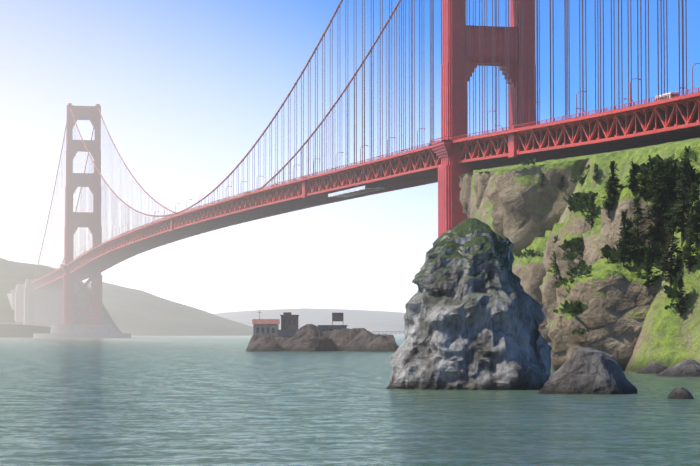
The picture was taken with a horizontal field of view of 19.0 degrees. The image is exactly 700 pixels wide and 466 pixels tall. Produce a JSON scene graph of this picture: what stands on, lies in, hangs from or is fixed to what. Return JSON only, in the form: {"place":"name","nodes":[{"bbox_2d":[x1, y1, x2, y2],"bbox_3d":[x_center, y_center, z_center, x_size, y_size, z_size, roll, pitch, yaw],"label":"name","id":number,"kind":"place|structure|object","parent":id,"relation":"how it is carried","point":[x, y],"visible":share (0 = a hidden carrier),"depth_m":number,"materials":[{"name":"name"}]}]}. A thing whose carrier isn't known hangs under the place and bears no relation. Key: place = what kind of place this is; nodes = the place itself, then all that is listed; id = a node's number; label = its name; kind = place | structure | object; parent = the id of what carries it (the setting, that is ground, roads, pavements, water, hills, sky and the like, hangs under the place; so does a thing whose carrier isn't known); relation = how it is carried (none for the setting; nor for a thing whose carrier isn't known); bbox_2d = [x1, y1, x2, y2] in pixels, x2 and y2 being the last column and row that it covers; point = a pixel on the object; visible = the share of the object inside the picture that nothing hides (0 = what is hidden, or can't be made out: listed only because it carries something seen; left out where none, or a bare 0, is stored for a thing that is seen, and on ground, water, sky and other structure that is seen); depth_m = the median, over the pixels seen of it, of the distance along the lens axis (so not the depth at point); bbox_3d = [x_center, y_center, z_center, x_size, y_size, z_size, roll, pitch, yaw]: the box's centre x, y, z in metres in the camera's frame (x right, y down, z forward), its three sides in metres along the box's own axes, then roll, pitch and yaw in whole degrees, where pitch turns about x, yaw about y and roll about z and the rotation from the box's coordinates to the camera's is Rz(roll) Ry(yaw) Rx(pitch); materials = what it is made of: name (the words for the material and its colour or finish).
{"place":"outdoors","nodes":[
{"label":"outdoors","id":0,"kind":"place"},
{"bbox_2d":[0,334,699,465],"bbox_3d":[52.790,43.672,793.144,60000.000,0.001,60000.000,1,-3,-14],"label":"water","id":1,"kind":"structure","parent":0,"point":[181,401],"depth_m":157.43,"materials":[{"name":"teal liquid"}]},
{"bbox_2d":[0,324,50,337],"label":"seawall","id":2,"kind":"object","parent":1,"relation":"on","point":[16,331],"visible":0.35,"depth_m":2252.03,"materials":[{"name":"grey concrete"}]},
{"bbox_2d":[0,258,121,332],"bbox_3d":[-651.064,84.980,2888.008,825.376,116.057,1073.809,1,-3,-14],"label":"hill","id":3,"kind":"structure","parent":1,"relation":"on","point":[13,274],"depth_m":2704.98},
{"bbox_2d":[7,279,130,337],"bbox_3d":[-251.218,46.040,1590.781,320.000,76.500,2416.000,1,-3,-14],"label":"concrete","id":4,"kind":"object","parent":1,"relation":"in","point":[45,308],"visible":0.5,"depth_m":2364.36,"materials":[{"name":"grey concrete"}]},
{"bbox_2d":[11,284,51,292],"bbox_3d":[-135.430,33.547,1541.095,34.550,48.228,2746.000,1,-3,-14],"label":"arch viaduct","id":5,"kind":"object","parent":4,"relation":"on","point":[14,291],"visible":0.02,"depth_m":2531.63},
{"bbox_3d":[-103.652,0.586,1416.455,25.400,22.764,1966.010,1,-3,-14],"label":"deck slab","id":6,"kind":"object","parent":5,"relation":"on","visible":0},
{"bbox_2d":[35,101,699,289],"bbox_3d":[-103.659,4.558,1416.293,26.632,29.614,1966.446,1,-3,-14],"label":"deck floor system","id":7,"kind":"object","parent":6,"relation":"on","point":[101,263],"visible":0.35,"depth_m":896.71,"materials":[{"name":"metal"}]},
{"bbox_2d":[338,183,384,197],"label":"traveller frame","id":8,"kind":"object","parent":7,"relation":"on","point":[364,190],"visible":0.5,"depth_m":934.18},
{"bbox_2d":[328,186,383,197],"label":"traveller tarp","id":9,"kind":"object","parent":8,"relation":"attached to","point":[347,192],"visible":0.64,"depth_m":958.79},
{"bbox_2d":[43,63,699,276],"bbox_3d":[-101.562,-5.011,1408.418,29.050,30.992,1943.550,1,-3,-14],"label":"street lamps","id":10,"kind":"object","parent":6,"relation":"on","point":[576,108],"visible":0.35,"depth_m":840.47,"materials":[{"name":"red metal"}]},
{"bbox_2d":[655,92,678,100],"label":"vehicle","id":11,"kind":"object","parent":6,"relation":"on","point":[669,95],"visible":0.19,"depth_m":600.57,"materials":[{"name":"white paint"}]},
{"bbox_2d":[29,294,62,324],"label":"bridge pylon","id":12,"kind":"object","parent":4,"relation":"on","point":[31,308],"visible":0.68,"depth_m":2363.55,"materials":[{"name":"concrete"}]},
{"bbox_2d":[60,0,535,324],"bbox_3d":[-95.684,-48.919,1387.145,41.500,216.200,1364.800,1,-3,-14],"label":"towers","id":13,"kind":"structure","parent":4,"relation":"on","point":[455,50],"depth_m":795.36,"materials":[{"name":"red metal"}]},
{"bbox_2d":[34,0,400,278],"bbox_3d":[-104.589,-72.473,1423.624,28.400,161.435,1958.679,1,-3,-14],"label":"cables","id":14,"kind":"object","parent":13,"relation":"hanging from","point":[299,77],"visible":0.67,"depth_m":1210.24,"materials":[{"name":"red metal"}]},
{"bbox_2d":[37,0,686,278],"bbox_3d":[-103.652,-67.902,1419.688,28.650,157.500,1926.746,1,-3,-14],"label":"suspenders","id":15,"kind":"object","parent":14,"relation":"hanging from","point":[84,241],"visible":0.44,"depth_m":868.80,"materials":[{"name":"metal"}]},
{"bbox_2d":[31,87,699,289],"bbox_3d":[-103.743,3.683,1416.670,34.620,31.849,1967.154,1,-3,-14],"label":"steel deck","id":16,"kind":"object","parent":4,"relation":"on","point":[94,253],"visible":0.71,"depth_m":849.41,"materials":[{"name":"red metal"}]},
{"bbox_2d":[88,282,252,335],"bbox_3d":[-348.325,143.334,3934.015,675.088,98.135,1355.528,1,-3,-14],"label":"hill","id":17,"kind":"structure","parent":1,"relation":"on","point":[134,312],"depth_m":3509.18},
{"bbox_2d":[246,337,283,351],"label":"rock","id":18,"kind":"object","parent":1,"relation":"in","point":[265,344],"visible":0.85,"depth_m":662.50,"materials":[{"name":"grey stone"}]},
{"bbox_2d":[214,308,404,333],"bbox_3d":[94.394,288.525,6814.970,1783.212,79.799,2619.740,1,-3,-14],"label":"hill","id":19,"kind":"structure","parent":1,"relation":"on","point":[367,320],"depth_m":6053.66,"materials":[{"name":"grey"}]},
{"bbox_2d":[283,324,337,351],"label":"rock","id":20,"kind":"object","parent":1,"relation":"in","point":[309,338],"visible":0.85,"depth_m":663.74,"materials":[{"name":"stone"}]},
{"bbox_2d":[247,325,395,350],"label":"rocky islet","id":21,"kind":"object","parent":1,"relation":"in","point":[342,338],"visible":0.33,"depth_m":680.61,"materials":[{"name":"grey stone"}]},
{"bbox_2d":[251,310,404,336],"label":"buildings","id":22,"kind":"structure","parent":21,"relation":"on","point":[289,324],"depth_m":686.44,"materials":[{"name":"paint"}]},
{"bbox_2d":[256,320,340,332],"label":"windows","id":23,"kind":"structure","parent":22,"relation":"in","point":[294,321],"depth_m":686.29,"materials":[{"name":"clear glass"}]},
{"bbox_2d":[345,331,377,350],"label":"rock","id":24,"kind":"object","parent":1,"relation":"in","point":[361,341],"visible":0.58,"depth_m":668.96,"materials":[{"name":"grey stone"}]},
{"bbox_2d":[364,336,398,351],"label":"rock","id":25,"kind":"object","parent":1,"relation":"in","point":[382,344],"visible":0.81,"depth_m":660.57,"materials":[{"name":"grey stone"}]},
{"bbox_2d":[386,218,551,389],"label":"sea rock","id":26,"kind":"object","parent":1,"relation":"in","point":[474,316],"visible":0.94,"depth_m":227.12,"materials":[{"name":"grey stone"}]},
{"bbox_2d":[537,348,637,394],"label":"rock","id":27,"kind":"object","parent":1,"relation":"in","point":[588,371],"visible":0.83,"depth_m":209.48,"materials":[{"name":"grey stone"}]},
{"bbox_2d":[636,361,667,373],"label":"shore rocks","id":28,"kind":"object","parent":1,"relation":"in","point":[655,367],"visible":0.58,"depth_m":310.46,"materials":[{"name":"grey stone"}]},
{"bbox_2d":[655,360,699,376],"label":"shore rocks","id":29,"kind":"object","parent":1,"relation":"in","point":[687,368],"visible":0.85,"depth_m":290.81,"materials":[{"name":"grey stone"}]},
{"bbox_2d":[667,387,693,398],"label":"rock","id":30,"kind":"object","parent":1,"relation":"in","point":[680,393],"visible":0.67,"depth_m":194.14,"materials":[{"name":"grey stone"}]},
{"bbox_2d":[0,0,699,313],"label":"sky","id":31,"kind":"structure","parent":0,"point":[184,90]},
{"bbox_2d":[470,137,699,371],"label":"grassy hillside","id":32,"kind":"structure","parent":0,"point":[668,337],"depth_m":328.02,"materials":[{"name":"green plant"}]},
{"bbox_2d":[458,173,472,217],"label":"buttress","id":33,"kind":"structure","parent":32,"relation":"on","point":[465,186],"depth_m":720.01,"materials":[{"name":"stone"}]},
{"bbox_2d":[473,170,495,209],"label":"buttress","id":34,"kind":"structure","parent":32,"relation":"on","point":[481,180],"depth_m":664.49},
{"bbox_2d":[492,165,534,184],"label":"buttress","id":35,"kind":"structure","parent":32,"relation":"on","point":[506,169],"depth_m":632.43,"materials":[{"name":"green plant"}]},
{"bbox_2d":[512,230,551,342],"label":"buttress","id":36,"kind":"structure","parent":32,"relation":"on","point":[529,271],"depth_m":500.89,"materials":[{"name":"brown stone"}]},
{"bbox_2d":[488,158,588,256],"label":"buttress","id":37,"kind":"structure","parent":32,"relation":"on","point":[527,209],"depth_m":582.68,"materials":[{"name":"stone"}]},
{"bbox_2d":[538,171,545,186],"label":"conifer","id":38,"kind":"object","parent":37,"relation":"on","point":[542,179],"visible":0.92,"depth_m":582.44,"materials":[{"name":"green plant"}]},
{"bbox_2d":[557,174,564,189],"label":"conifer","id":39,"kind":"object","parent":37,"relation":"on","point":[562,177],"visible":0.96,"depth_m":581.82,"materials":[{"name":"green plant"}]},
{"bbox_2d":[539,222,565,323],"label":"buttress","id":40,"kind":"structure","parent":32,"relation":"on","point":[547,287],"depth_m":453.26,"materials":[{"name":"brown stone"}]},
{"bbox_2d":[547,235,558,278],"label":"conifer","id":41,"kind":"object","parent":40,"relation":"on","point":[554,260],"visible":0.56,"depth_m":447.64,"materials":[{"name":"green plant"}]},
{"bbox_2d":[554,197,603,280],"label":"buttress","id":42,"kind":"structure","parent":32,"relation":"on","point":[575,225],"depth_m":419.55,"materials":[{"name":"brown stone"}]},
{"bbox_2d":[578,166,584,185],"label":"conifer","id":43,"kind":"object","parent":32,"relation":"on","point":[581,170],"visible":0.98,"depth_m":546.80,"materials":[{"name":"green plant"}]},
{"bbox_2d":[582,218,600,265],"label":"buttress","id":44,"kind":"structure","parent":32,"relation":"on","point":[591,255],"depth_m":390.98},
{"bbox_2d":[584,193,599,229],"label":"conifer","id":45,"kind":"object","parent":44,"relation":"on","point":[592,213],"visible":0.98,"depth_m":400.01,"materials":[{"name":"green plant"}]},
{"bbox_2d":[591,163,598,181],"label":"conifer","id":46,"kind":"object","parent":32,"relation":"on","point":[595,177],"visible":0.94,"depth_m":536.20,"materials":[{"name":"green plant"}]},
{"bbox_2d":[546,255,663,370],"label":"buttress","id":47,"kind":"structure","parent":32,"relation":"on","point":[615,297],"depth_m":333.03,"materials":[{"name":"stone"}]},
{"bbox_2d":[615,224,632,265],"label":"conifer","id":48,"kind":"object","parent":47,"relation":"on","point":[623,243],"visible":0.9,"depth_m":336.50,"materials":[{"name":"green plant"}]},
{"bbox_2d":[614,209,633,258],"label":"conifer","id":49,"kind":"object","parent":47,"relation":"on","point":[623,220],"visible":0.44,"depth_m":340.09,"materials":[{"name":"green plant"}]},
{"bbox_2d":[625,217,636,249],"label":"conifer","id":50,"kind":"object","parent":47,"relation":"on","point":[629,223],"visible":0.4,"depth_m":339.06,"materials":[{"name":"green plant"}]},
{"bbox_2d":[626,193,649,266],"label":"conifer","id":51,"kind":"object","parent":47,"relation":"on","point":[635,220],"visible":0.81,"depth_m":336.56,"materials":[{"name":"green plant"}]},
{"bbox_2d":[640,244,659,295],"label":"conifer","id":52,"kind":"object","parent":47,"relation":"on","point":[649,260],"visible":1,"depth_m":331.16,"materials":[{"name":"green plant"}]},
{"bbox_2d":[516,153,699,334],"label":"scrub","id":53,"kind":"object","parent":32,"relation":"on","point":[576,201],"visible":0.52,"depth_m":342.51,"materials":[{"name":"green plant"}]},
{"bbox_2d":[596,161,699,260],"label":"buttress","id":54,"kind":"structure","parent":32,"relation":"on","point":[611,226],"depth_m":343.69,"materials":[{"name":"brown stone"}]},
{"bbox_2d":[600,174,616,217],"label":"conifer","id":55,"kind":"object","parent":54,"relation":"on","point":[609,198],"visible":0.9,"depth_m":345.77,"materials":[{"name":"green plant"}]},
{"bbox_2d":[607,160,620,198],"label":"conifer","id":56,"kind":"object","parent":54,"relation":"on","point":[615,179],"visible":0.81,"depth_m":346.01,"materials":[{"name":"green plant"}]},
{"bbox_2d":[625,160,639,191],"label":"conifer","id":57,"kind":"object","parent":54,"relation":"on","point":[631,180],"visible":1,"depth_m":344.31,"materials":[{"name":"green plant"}]},
{"bbox_2d":[637,166,650,197],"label":"conifer","id":58,"kind":"object","parent":54,"relation":"on","point":[644,183],"visible":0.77,"depth_m":343.66,"materials":[{"name":"green plant"}]},
{"bbox_2d":[644,155,659,202],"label":"conifer","id":59,"kind":"object","parent":54,"relation":"on","point":[651,162],"visible":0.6,"depth_m":342.29,"materials":[{"name":"green plant"}]},
{"bbox_2d":[644,158,671,255],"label":"conifer","id":60,"kind":"object","parent":54,"relation":"on","point":[656,228],"visible":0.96,"depth_m":340.15,"materials":[{"name":"green plant"}]},
{"bbox_2d":[654,179,669,223],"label":"conifer","id":61,"kind":"object","parent":54,"relation":"on","point":[662,210],"visible":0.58,"depth_m":340.57,"materials":[{"name":"green plant"}]},
{"bbox_2d":[664,156,673,184],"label":"conifer","id":62,"kind":"object","parent":54,"relation":"on","point":[668,166],"visible":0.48,"depth_m":343.57,"materials":[{"name":"green plant"}]},
{"bbox_2d":[666,162,678,202],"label":"conifer","id":63,"kind":"object","parent":54,"relation":"on","point":[671,169],"visible":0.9,"depth_m":341.60,"materials":[{"name":"green plant"}]},
{"bbox_2d":[677,146,692,187],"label":"conifer","id":64,"kind":"object","parent":54,"relation":"on","point":[687,150],"visible":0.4,"depth_m":341.53,"materials":[{"name":"green plant"}]},
{"bbox_2d":[656,215,682,286],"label":"conifer","id":65,"kind":"object","parent":32,"relation":"on","point":[667,264],"visible":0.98,"depth_m":327.58,"materials":[{"name":"green plant"}]},
{"bbox_2d":[639,146,699,165],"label":"buttress","id":66,"kind":"structure","parent":32,"relation":"on","point":[694,154],"depth_m":361.33,"materials":[{"name":"green plant"}]},
{"bbox_2d":[661,153,693,246],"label":"conifer","id":67,"kind":"object","parent":32,"relation":"on","point":[682,218],"visible":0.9,"depth_m":329.69,"materials":[{"name":"green plant"}]},
{"bbox_2d":[672,273,689,317],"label":"conifer","id":68,"kind":"object","parent":32,"relation":"on","point":[678,294],"visible":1,"depth_m":321.66,"materials":[{"name":"green plant"}]},
{"bbox_2d":[679,210,698,273],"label":"conifer","id":69,"kind":"object","parent":32,"relation":"on","point":[689,248],"visible":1,"depth_m":324.70,"materials":[{"name":"green plant"}]},
{"bbox_2d":[683,182,699,247],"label":"conifer","id":70,"kind":"object","parent":32,"relation":"on","point":[696,226],"visible":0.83,"depth_m":326.27,"materials":[{"name":"green plant"}]},
{"bbox_2d":[685,168,699,212],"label":"conifer","id":71,"kind":"object","parent":32,"relation":"on","point":[693,177],"visible":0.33,"depth_m":330.69,"materials":[{"name":"green plant"}]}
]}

